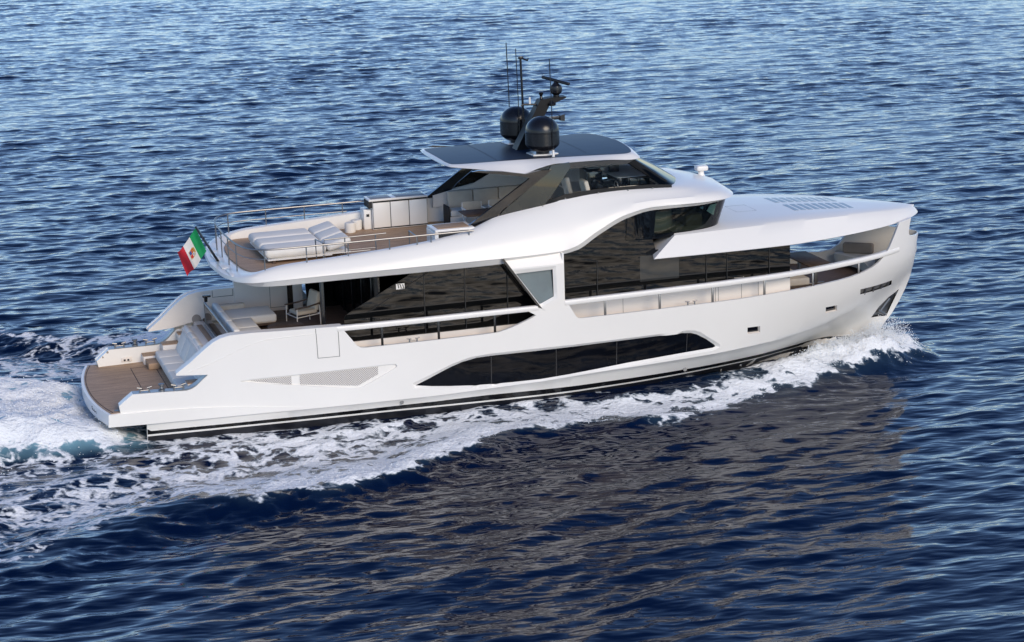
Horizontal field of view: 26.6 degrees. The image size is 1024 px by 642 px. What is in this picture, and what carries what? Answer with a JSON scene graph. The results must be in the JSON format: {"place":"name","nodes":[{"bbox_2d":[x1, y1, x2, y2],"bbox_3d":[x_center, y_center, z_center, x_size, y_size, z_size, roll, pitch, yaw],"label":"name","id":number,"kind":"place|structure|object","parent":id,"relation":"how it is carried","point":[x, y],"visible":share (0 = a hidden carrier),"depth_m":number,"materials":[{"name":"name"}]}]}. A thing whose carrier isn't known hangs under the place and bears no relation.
{"place":"outdoors","nodes":[
{"label":"outdoors","id":0,"kind":"place"},
{"bbox_2d":[461,200,484,220],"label":"director chair","id":1,"kind":"object","parent":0,"point":[469,205],"visible":0.45,"depth_m":65.78,"materials":[{"name":"beige fabric"}]},
{"bbox_2d":[0,0,1023,641],"bbox_3d":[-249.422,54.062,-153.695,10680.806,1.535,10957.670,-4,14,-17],"label":"sea","id":2,"kind":"structure","parent":0,"point":[874,492],"depth_m":66.24,"materials":[{"name":"liquid"}]},
{"bbox_2d":[0,370,132,474],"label":"stern spray","id":3,"kind":"object","parent":2,"relation":"on","point":[42,411],"visible":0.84,"depth_m":61.72,"materials":[{"name":"white liquid"}]},
{"bbox_2d":[81,43,917,440],"bbox_3d":[0.246,-2.925,65.388,26.730,10.610,6.820,-6,15,-16],"label":"motor yacht","id":4,"kind":"object","parent":2,"relation":"on","point":[631,267],"visible":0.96,"depth_m":63.42,"materials":[{"name":"white paint"}]},
{"bbox_2d":[155,325,202,386],"bbox_3d":[-9.597,1.159,63.183,1.086,1.115,4.192,-6,15,-16],"label":"transom sofa","id":5,"kind":"object","parent":4,"relation":"on","point":[171,361],"visible":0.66,"depth_m":63.68,"materials":[{"name":"white fabric"}]},
{"bbox_2d":[178,229,205,275],"bbox_3d":[-9.248,-1.961,62.488,0.857,1.420,0.376,-6,15,-16],"label":"ensign","id":6,"kind":"object","parent":4,"relation":"attached to","point":[191,252],"visible":1,"depth_m":62.48,"materials":[{"name":"multicoloured fabric"}]},
{"bbox_2d":[212,302,276,332],"bbox_3d":[-7.690,0.084,63.546,1.771,0.698,3.900,-6,15,-16],"label":"corner sofa","id":7,"kind":"object","parent":4,"relation":"on","point":[235,317],"visible":0.59,"depth_m":64.15,"materials":[{"name":"white fabric"}]},
{"bbox_2d":[268,321,302,328],"bbox_3d":[-6.596,0.323,63.040,1.040,0.405,1.040,-6,15,-16],"label":"coffee table","id":8,"kind":"object","parent":4,"relation":"on","point":[285,324],"visible":0.58,"depth_m":63.04,"materials":[{"name":"brown wood"}]},
{"bbox_2d":[248,221,350,263],"bbox_3d":[-6.254,-2.323,63.458,2.536,0.573,2.800,-6,15,-16],"label":"sun bed","id":9,"kind":"object","parent":4,"relation":"on","point":[321,232],"visible":0.81,"depth_m":62.92,"materials":[{"name":"white fabric"}]},
{"bbox_2d":[284,289,320,323],"bbox_3d":[-6.216,-0.392,64.693,0.912,0.969,0.810,-10,16,-30],"label":"armchair","id":10,"kind":"object","parent":4,"relation":"on","point":[313,302],"visible":0.91,"depth_m":64.58,"materials":[{"name":"beige fabric"}]},
{"bbox_2d":[345,222,355,232],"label":"pouf","id":11,"kind":"object","parent":4,"relation":"on","point":[350,227],"visible":1,"depth_m":65.81,"materials":[{"name":"white fabric"}]},
{"bbox_2d":[351,219,361,230],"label":"pouf","id":12,"kind":"object","parent":4,"relation":"on","point":[358,224],"visible":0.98,"depth_m":66.22,"materials":[{"name":"white fabric"}]},
{"bbox_2d":[305,273,409,305],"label":"saloon window","id":13,"kind":"structure","parent":4,"relation":"in","point":[331,287],"depth_m":66.86,"materials":[{"name":"black glass"}]},
{"bbox_2d":[338,276,379,312],"bbox_3d":[-4.589,-0.916,64.308,0.100,2.160,5.240,-6,15,-16],"label":"saloon door","id":14,"kind":"structure","parent":4,"relation":"in","point":[353,293],"depth_m":64.51,"materials":[{"name":"black glass"}]},
{"bbox_2d":[344,264,535,346],"bbox_3d":[-1.980,-0.523,62.371,5.900,2.160,0.110,-6,15,-16],"label":"saloon window","id":15,"kind":"structure","parent":4,"relation":"in","point":[451,291],"depth_m":62.34,"materials":[{"name":"black glass"}]},
{"bbox_2d":[443,184,519,223],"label":"sofa","id":16,"kind":"object","parent":4,"relation":"on","point":[453,206],"visible":0.44,"depth_m":66.77,"materials":[{"name":"beige fabric"}]},
{"bbox_2d":[458,208,504,216],"bbox_3d":[-0.758,-2.932,64.794,1.500,0.740,0.900,-6,15,-16],"label":"dining table","id":17,"kind":"object","parent":4,"relation":"on","point":[472,212],"visible":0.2,"depth_m":64.59,"materials":[{"name":"brown wood"}]},
{"bbox_2d":[488,198,509,207],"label":"director chair","id":18,"kind":"object","parent":4,"relation":"on","point":[491,202],"visible":0.17,"depth_m":65.98,"materials":[{"name":"beige fabric"}]},
{"bbox_2d":[403,330,719,388],"bbox_3d":[1.571,1.139,63.326,9.944,1.234,0.277,-4,14,-18],"label":"hull window","id":19,"kind":"structure","parent":4,"relation":"in","point":[549,363],"depth_m":63.29,"materials":[{"name":"black glass"}]},
{"bbox_2d":[561,176,580,193],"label":"helm seat","id":20,"kind":"object","parent":4,"relation":"on","point":[566,185],"visible":0.24,"depth_m":65.03,"materials":[{"name":"white leather"}]},
{"bbox_2d":[579,178,589,190],"bbox_3d":[2.436,-3.472,64.725,0.736,1.605,0.560,-6,15,-16],"label":"helm seat","id":21,"kind":"object","parent":4,"relation":"on","point":[584,184],"visible":0.23,"depth_m":64.32,"materials":[{"name":"white leather"}]},
{"bbox_2d":[544,219,789,301],"bbox_3d":[4.604,-2.083,64.085,7.950,2.425,0.169,-6,15,-16],"label":"house window","id":22,"kind":"structure","parent":4,"relation":"in","point":[610,263],"depth_m":63.94,"materials":[{"name":"black glass"}]},
{"bbox_2d":[626,199,724,239],"bbox_3d":[4.820,-3.262,65.320,3.935,0.950,2.715,-6,15,-16],"label":"wheelhouse window","id":23,"kind":"structure","parent":4,"relation":"in","point":[661,223],"depth_m":64.08,"materials":[{"name":"black glass"}]},
{"bbox_2d":[790,269,809,289],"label":"bow bench","id":24,"kind":"object","parent":4,"relation":"on","point":[799,281],"visible":0.13,"depth_m":66.72,"materials":[{"name":"beige fabric"}]},
{"bbox_2d":[790,251,830,283],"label":"bow table","id":25,"kind":"object","parent":4,"relation":"on","point":[808,259],"visible":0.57,"depth_m":68.20,"materials":[{"name":"brown wood"}]},
{"bbox_2d":[835,242,879,270],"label":"bow sofa","id":26,"kind":"object","parent":4,"relation":"on","point":[851,250],"visible":0.52,"depth_m":69.88,"materials":[{"name":"fabric"}]},
{"bbox_2d":[205,341,852,497],"bbox_3d":[1.274,2.779,61.613,23.554,1.325,2.611,-10,16,-35],"label":"crest spray","id":27,"kind":"object","parent":2,"relation":"on","point":[534,423],"visible":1,"depth_m":60.74,"materials":[{"name":"white liquid"}]},
{"bbox_2d":[795,313,918,366],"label":"bow spray","id":28,"kind":"object","parent":2,"relation":"on","point":[872,331],"visible":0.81,"depth_m":68.65,"materials":[{"name":"white liquid"}]}
]}

